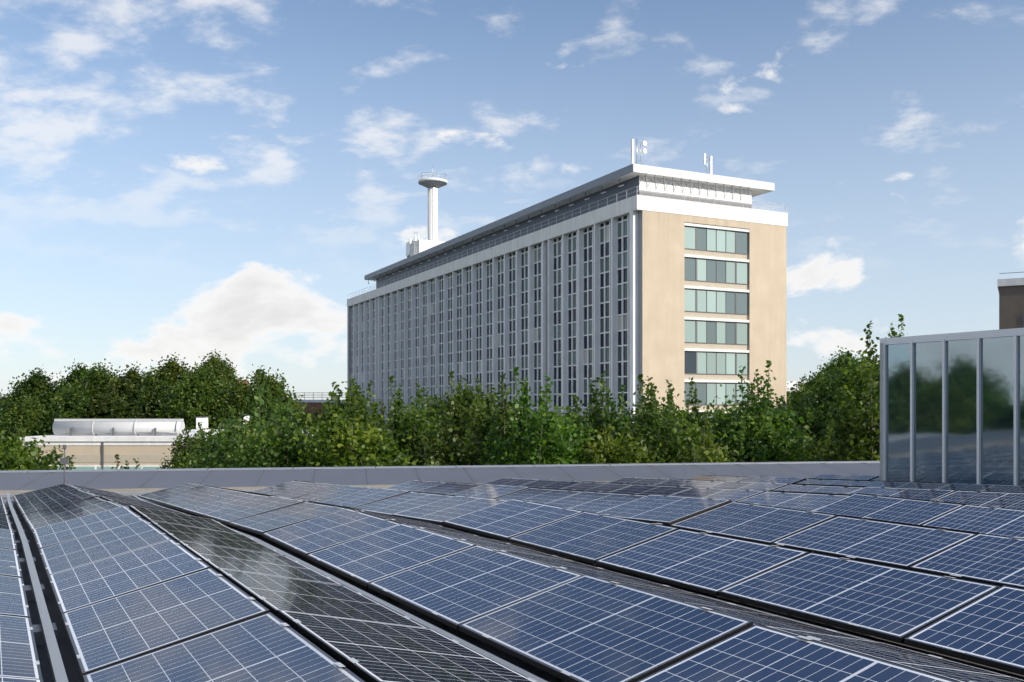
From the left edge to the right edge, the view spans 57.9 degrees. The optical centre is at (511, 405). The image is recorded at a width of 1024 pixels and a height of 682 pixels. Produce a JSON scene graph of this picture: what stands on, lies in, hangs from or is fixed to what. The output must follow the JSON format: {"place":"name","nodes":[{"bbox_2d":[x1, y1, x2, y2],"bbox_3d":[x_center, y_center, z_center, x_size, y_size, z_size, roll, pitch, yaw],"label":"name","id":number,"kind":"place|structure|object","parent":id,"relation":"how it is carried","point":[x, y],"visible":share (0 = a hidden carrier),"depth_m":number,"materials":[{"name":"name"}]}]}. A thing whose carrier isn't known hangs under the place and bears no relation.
{"place":"outdoors","nodes":[
{"label":"outdoors","id":0,"kind":"place"},
{"bbox_2d":[20,414,314,469],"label":"building","id":1,"kind":"structure","parent":0,"point":[95,444],"depth_m":70.00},
{"bbox_2d":[236,377,360,428],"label":"terrace block","id":2,"kind":"structure","parent":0,"point":[313,403],"depth_m":168.00,"materials":[{"name":"red brick"}]},
{"bbox_2d":[0,0,1023,399],"label":"sky","id":3,"kind":"structure","parent":0,"point":[191,179],"materials":[{"name":"blue"}]},
{"bbox_2d":[786,381,808,407],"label":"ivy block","id":4,"kind":"structure","parent":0,"point":[789,385],"depth_m":204.00,"materials":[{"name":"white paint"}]},
{"bbox_2d":[997,272,1023,328],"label":"dark brick block","id":5,"kind":"structure","parent":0,"point":[1011,303],"depth_m":89.49,"materials":[{"name":"brown brick"}]},
{"label":"ground","id":6,"kind":"structure","parent":0,"visible":0},
{"bbox_2d":[0,402,21,453],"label":"tree","id":7,"kind":"object","parent":6,"relation":"on","point":[5,422],"visible":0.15,"depth_m":104.11,"materials":[{"name":"green plant"}]},
{"bbox_2d":[0,386,44,420],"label":"tree","id":8,"kind":"object","parent":6,"relation":"on","point":[6,403],"visible":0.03,"depth_m":121.37,"materials":[{"name":"green plant"}]},
{"bbox_2d":[0,392,54,454],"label":"tree","id":9,"kind":"object","parent":6,"relation":"on","point":[29,411],"visible":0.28,"depth_m":106.30,"materials":[{"name":"green plant"}]},
{"bbox_2d":[0,367,66,412],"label":"tree","id":10,"kind":"object","parent":6,"relation":"on","point":[38,384],"visible":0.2,"depth_m":123.48,"materials":[{"name":"green plant"}]},
{"bbox_2d":[0,400,74,470],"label":"tree","id":11,"kind":"object","parent":6,"relation":"on","point":[17,458],"visible":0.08,"depth_m":38.06,"materials":[{"name":"green plant"}]},
{"bbox_2d":[20,383,97,435],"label":"tree","id":12,"kind":"object","parent":6,"relation":"on","point":[68,404],"visible":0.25,"depth_m":107.62,"materials":[{"name":"green plant"}]},
{"bbox_2d":[61,455,75,469],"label":"tree","id":13,"kind":"object","parent":6,"relation":"on","point":[69,464],"depth_m":48.74,"materials":[{"name":"green plant"}]},
{"bbox_2d":[53,358,89,391],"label":"tree","id":14,"kind":"object","parent":6,"relation":"on","point":[71,377],"visible":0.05,"depth_m":148.63,"materials":[{"name":"green plant"}]},
{"bbox_2d":[53,362,117,418],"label":"tree","id":15,"kind":"object","parent":6,"relation":"on","point":[97,379],"visible":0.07,"depth_m":115.21,"materials":[{"name":"green plant"}]},
{"bbox_2d":[64,358,118,399],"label":"tree","id":16,"kind":"object","parent":6,"relation":"on","point":[105,372],"visible":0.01,"depth_m":129.75,"materials":[{"name":"green plant"}]},
{"bbox_2d":[80,362,161,418],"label":"tree","id":17,"kind":"object","parent":6,"relation":"on","point":[103,402],"visible":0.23,"depth_m":109.53,"materials":[{"name":"green plant"}]},
{"bbox_2d":[111,454,139,468],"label":"tree","id":18,"kind":"object","parent":6,"relation":"on","point":[127,464],"depth_m":47.06,"materials":[{"name":"green plant"}]},
{"bbox_2d":[97,367,185,424],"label":"tree","id":19,"kind":"object","parent":6,"relation":"on","point":[154,388],"visible":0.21,"depth_m":107.61,"materials":[{"name":"green plant"}]},
{"bbox_2d":[144,352,195,389],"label":"tree","id":20,"kind":"object","parent":6,"relation":"on","point":[172,369],"visible":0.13,"depth_m":134.01,"materials":[{"name":"green plant"}]},
{"bbox_2d":[156,422,207,468],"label":"tree","id":21,"kind":"object","parent":6,"relation":"on","point":[175,460],"visible":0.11,"depth_m":63.77,"materials":[{"name":"green plant"}]},
{"bbox_2d":[186,438,199,468],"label":"tree","id":22,"kind":"object","parent":6,"relation":"on","point":[190,441],"visible":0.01,"depth_m":54.68,"materials":[{"name":"green plant"}]},
{"bbox_2d":[149,362,245,428],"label":"tree","id":23,"kind":"object","parent":6,"relation":"on","point":[181,406],"visible":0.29,"depth_m":104.25,"materials":[{"name":"green plant"}]},
{"bbox_2d":[178,380,239,428],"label":"tree","id":24,"kind":"object","parent":6,"relation":"on","point":[213,409],"visible":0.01,"depth_m":106.11,"materials":[{"name":"green plant"}]},
{"bbox_2d":[185,349,252,388],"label":"tree","id":25,"kind":"object","parent":6,"relation":"on","point":[213,359],"visible":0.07,"depth_m":154.66,"materials":[{"name":"green plant"}]},
{"bbox_2d":[169,395,269,468],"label":"tree","id":26,"kind":"object","parent":6,"relation":"on","point":[204,438],"visible":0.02,"depth_m":50.03,"materials":[{"name":"green plant"}]},
{"bbox_2d":[201,357,241,391],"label":"tree","id":27,"kind":"object","parent":6,"relation":"on","point":[222,373],"visible":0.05,"depth_m":127.71,"materials":[{"name":"green plant"}]},
{"bbox_2d":[178,385,284,468],"bbox_3d":[-13.364,8.097,45.001,9.470,18.224,7.925,0,0,-42],"label":"tree","id":28,"kind":"object","parent":6,"relation":"on","point":[221,443],"visible":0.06,"depth_m":44.19,"materials":[{"name":"green plant"}]},
{"bbox_2d":[204,364,312,428],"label":"tree","id":29,"kind":"object","parent":6,"relation":"on","point":[243,392],"visible":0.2,"depth_m":103.95,"materials":[{"name":"green plant"}]},
{"bbox_2d":[212,402,330,467],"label":"tree","id":30,"kind":"object","parent":6,"relation":"on","point":[263,451],"visible":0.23,"depth_m":39.49,"materials":[{"name":"green plant"}]},
{"bbox_2d":[238,369,316,437],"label":"tree","id":31,"kind":"object","parent":6,"relation":"on","point":[269,411],"visible":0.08,"depth_m":54.40,"materials":[{"name":"green plant"}]},
{"bbox_2d":[244,396,326,463],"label":"tree","id":32,"kind":"object","parent":6,"relation":"on","point":[273,408],"depth_m":44.73,"materials":[{"name":"green plant"}]},
{"bbox_2d":[303,382,379,462],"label":"tree","id":33,"kind":"object","parent":6,"relation":"on","point":[326,404],"visible":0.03,"depth_m":52.63,"materials":[{"name":"green plant"}]},
{"bbox_2d":[305,380,378,463],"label":"tree","id":34,"kind":"object","parent":6,"relation":"on","point":[362,399],"visible":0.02,"depth_m":51.73,"materials":[{"name":"green plant"}]},
{"bbox_2d":[290,376,421,466],"bbox_3d":[-6.357,7.969,38.520,9.603,18.480,8.037,0,0,-3],"label":"tree","id":35,"kind":"object","parent":6,"relation":"on","point":[354,440],"visible":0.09,"depth_m":38.24,"materials":[{"name":"green plant"}]},
{"bbox_2d":[314,420,404,466],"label":"tree","id":36,"kind":"object","parent":6,"relation":"on","point":[363,451],"depth_m":43.83,"materials":[{"name":"green plant"}]},
{"bbox_2d":[322,394,414,465],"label":"tree","id":37,"kind":"object","parent":6,"relation":"on","point":[381,409],"visible":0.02,"depth_m":46.99,"materials":[{"name":"green plant"}]},
{"bbox_2d":[376,387,441,433],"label":"tree","id":38,"kind":"object","parent":6,"relation":"on","point":[430,398],"visible":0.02,"depth_m":54.77,"materials":[{"name":"green plant"}]},
{"bbox_2d":[366,376,456,465],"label":"tree","id":39,"kind":"object","parent":6,"relation":"on","point":[410,426],"visible":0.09,"depth_m":47.21,"materials":[{"name":"green plant"}]},
{"bbox_2d":[418,172,446,240],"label":"tower","id":40,"kind":"structure","parent":6,"relation":"on","point":[433,185],"depth_m":188.05,"materials":[{"name":"white paint"}]},
{"bbox_2d":[402,403,478,465],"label":"tree","id":41,"kind":"object","parent":6,"relation":"on","point":[441,451],"visible":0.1,"depth_m":45.15,"materials":[{"name":"green plant"}]},
{"bbox_2d":[413,431,469,465],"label":"tree","id":42,"kind":"object","parent":6,"relation":"on","point":[431,461],"depth_m":39.26,"materials":[{"name":"green plant"}]},
{"bbox_2d":[413,378,512,458],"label":"tree","id":43,"kind":"object","parent":6,"relation":"on","point":[466,394],"visible":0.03,"depth_m":51.39,"materials":[{"name":"green plant"}]},
{"bbox_2d":[427,371,514,458],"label":"tree","id":44,"kind":"object","parent":6,"relation":"on","point":[460,418],"visible":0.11,"depth_m":49.30,"materials":[{"name":"green plant"}]},
{"bbox_2d":[444,373,545,465],"bbox_3d":[-0.364,7.841,44.855,9.736,18.735,8.148,0,0,24],"label":"tree","id":45,"kind":"object","parent":6,"relation":"on","point":[504,416],"visible":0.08,"depth_m":43.78,"materials":[{"name":"green plant"}]},
{"bbox_2d":[480,384,538,417],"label":"tree","id":46,"kind":"object","parent":6,"relation":"on","point":[493,396],"depth_m":55.22,"materials":[{"name":"green plant"}]},
{"bbox_2d":[0,461,1023,681],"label":"building roof","id":47,"kind":"structure","parent":6,"relation":"on","point":[110,480],"depth_m":25.44,"materials":[{"name":"grey concrete"}]},
{"bbox_2d":[60,445,68,483],"bbox_3d":[-10.298,1.510,21.289,0.180,1.220,0.060,0,0,0],"label":"sensor pole","id":48,"kind":"object","parent":47,"relation":"on","point":[64,460],"visible":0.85,"depth_m":21.26,"materials":[{"name":"grey metal"}]},
{"bbox_2d":[0,477,1021,681],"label":"mounting rails","id":49,"kind":"object","parent":47,"relation":"on","point":[45,631],"visible":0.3,"depth_m":7.14,"materials":[{"name":"silver metal"}]},
{"bbox_2d":[0,474,1023,681],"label":"solar panels","id":50,"kind":"object","parent":49,"relation":"on","point":[141,599],"visible":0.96,"depth_m":7.37,"materials":[{"name":"blue glass"}]},
{"bbox_2d":[880,328,1023,485],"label":"glass enclosure","id":51,"kind":"object","parent":47,"relation":"on","point":[951,407],"visible":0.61,"depth_m":18.07,"materials":[{"name":"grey glass"}]},
{"bbox_2d":[480,367,593,464],"bbox_3d":[1.356,7.770,40.444,8.210,18.878,9.810,0,0,-13],"label":"tree","id":52,"kind":"object","parent":6,"relation":"on","point":[535,435],"visible":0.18,"depth_m":39.42,"materials":[{"name":"green plant"}]},
{"bbox_2d":[526,386,570,445],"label":"tree","id":53,"kind":"object","parent":6,"relation":"on","point":[539,402],"visible":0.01,"depth_m":52.40,"materials":[{"name":"green plant"}]},
{"bbox_2d":[347,164,787,427],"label":"tall building","id":54,"kind":"structure","parent":6,"relation":"on","point":[627,275],"depth_m":109.76,"materials":[{"name":"white concrete"}]},
{"bbox_2d":[406,139,711,257],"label":"rooftop antennas","id":55,"kind":"object","parent":54,"relation":"on","point":[644,150],"visible":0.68,"depth_m":107.94,"materials":[{"name":"white paint"}]},
{"bbox_2d":[534,371,627,462],"bbox_3d":[3.129,7.783,44.061,9.796,18.852,8.198,0,0,-33],"label":"tree","id":56,"kind":"object","parent":6,"relation":"on","point":[597,415],"visible":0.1,"depth_m":43.26,"materials":[{"name":"green plant"}]},
{"bbox_2d":[551,385,631,454],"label":"tree","id":57,"kind":"object","parent":6,"relation":"on","point":[614,415],"visible":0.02,"depth_m":44.41,"materials":[{"name":"green plant"}]},
{"bbox_2d":[570,398,677,464],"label":"tree","id":58,"kind":"object","parent":6,"relation":"on","point":[630,453],"visible":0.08,"depth_m":39.55,"materials":[{"name":"green plant"}]},
{"bbox_2d":[617,376,691,441],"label":"tree","id":59,"kind":"object","parent":6,"relation":"on","point":[636,414],"visible":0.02,"depth_m":53.13,"materials":[{"name":"green plant"}]},
{"bbox_2d":[620,374,713,462],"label":"tree","id":60,"kind":"object","parent":6,"relation":"on","point":[663,430],"visible":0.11,"depth_m":41.24,"materials":[{"name":"green plant"}]},
{"bbox_2d":[634,405,714,449],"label":"tree","id":61,"kind":"object","parent":6,"relation":"on","point":[663,413],"visible":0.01,"depth_m":44.21,"materials":[{"name":"green plant"}]},
{"bbox_2d":[655,388,702,417],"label":"tree","id":62,"kind":"object","parent":6,"relation":"on","point":[674,403],"visible":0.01,"depth_m":63.18,"materials":[{"name":"green plant"}]},
{"bbox_2d":[638,377,727,456],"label":"tree","id":63,"kind":"object","parent":6,"relation":"on","point":[695,412],"visible":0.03,"depth_m":47.63,"materials":[{"name":"green plant"}]},
{"bbox_2d":[660,406,743,462],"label":"tree","id":64,"kind":"object","parent":6,"relation":"on","point":[709,456],"visible":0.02,"depth_m":39.70,"materials":[{"name":"green plant"}]},
{"bbox_2d":[698,389,805,461],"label":"tree","id":65,"kind":"object","parent":6,"relation":"on","point":[748,431],"visible":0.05,"depth_m":43.76,"materials":[{"name":"green plant"}]},
{"bbox_2d":[697,360,817,461],"bbox_3d":[11.266,7.469,45.801,8.472,19.480,10.123,0,0,17],"label":"tree","id":66,"kind":"object","parent":6,"relation":"on","point":[727,418],"visible":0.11,"depth_m":45.25,"materials":[{"name":"green plant"}]},
{"bbox_2d":[722,379,826,461],"bbox_3d":[12.731,7.942,44.674,11.355,18.533,7.459,0,0,-45],"label":"tree","id":67,"kind":"object","parent":6,"relation":"on","point":[786,444],"visible":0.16,"depth_m":43.42,"materials":[{"name":"green plant"}]},
{"bbox_2d":[768,395,793,415],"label":"tree","id":68,"kind":"object","parent":6,"relation":"on","point":[782,404],"depth_m":71.82,"materials":[{"name":"green plant"}]},
{"bbox_2d":[786,383,794,406],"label":"tree","id":69,"kind":"object","parent":6,"relation":"on","point":[788,395],"visible":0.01,"depth_m":168.39,"materials":[{"name":"green plant"}]},
{"bbox_2d":[774,376,826,448],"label":"tree","id":70,"kind":"object","parent":6,"relation":"on","point":[802,413],"visible":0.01,"depth_m":51.37,"materials":[{"name":"green plant"}]},
{"bbox_2d":[787,367,833,411],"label":"tree","id":71,"kind":"object","parent":6,"relation":"on","point":[810,383],"visible":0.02,"depth_m":119.76,"materials":[{"name":"green plant"}]},
{"bbox_2d":[788,387,837,435],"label":"tree","id":72,"kind":"object","parent":6,"relation":"on","point":[816,416],"depth_m":57.94,"materials":[{"name":"green plant"}]},
{"bbox_2d":[795,408,855,460],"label":"tree","id":73,"kind":"object","parent":6,"relation":"on","point":[812,441],"depth_m":46.83,"materials":[{"name":"green plant"}]},
{"bbox_2d":[812,405,840,440],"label":"tree","id":74,"kind":"object","parent":6,"relation":"on","point":[818,428],"depth_m":51.52,"materials":[{"name":"green plant"}]},
{"bbox_2d":[799,366,861,418],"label":"tree","id":75,"kind":"object","parent":6,"relation":"on","point":[822,398],"visible":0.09,"depth_m":94.39,"materials":[{"name":"green plant"}]},
{"bbox_2d":[798,346,867,392],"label":"tree","id":76,"kind":"object","parent":6,"relation":"on","point":[839,360],"visible":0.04,"depth_m":139.46,"materials":[{"name":"green plant"}]},
{"bbox_2d":[801,363,879,461],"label":"tree","id":77,"kind":"object","parent":6,"relation":"on","point":[861,438],"visible":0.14,"depth_m":39.61,"materials":[{"name":"green plant"}]},
{"bbox_2d":[822,379,862,423],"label":"tree","id":78,"kind":"object","parent":6,"relation":"on","point":[834,397],"depth_m":59.66,"materials":[{"name":"green plant"}]},
{"bbox_2d":[809,314,904,453],"bbox_3d":[19.215,6.150,48.663,9.620,22.119,11.494,0,0,-2],"label":"tree","id":79,"kind":"object","parent":6,"relation":"on","point":[855,389],"visible":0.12,"depth_m":48.94,"materials":[{"name":"green plant"}]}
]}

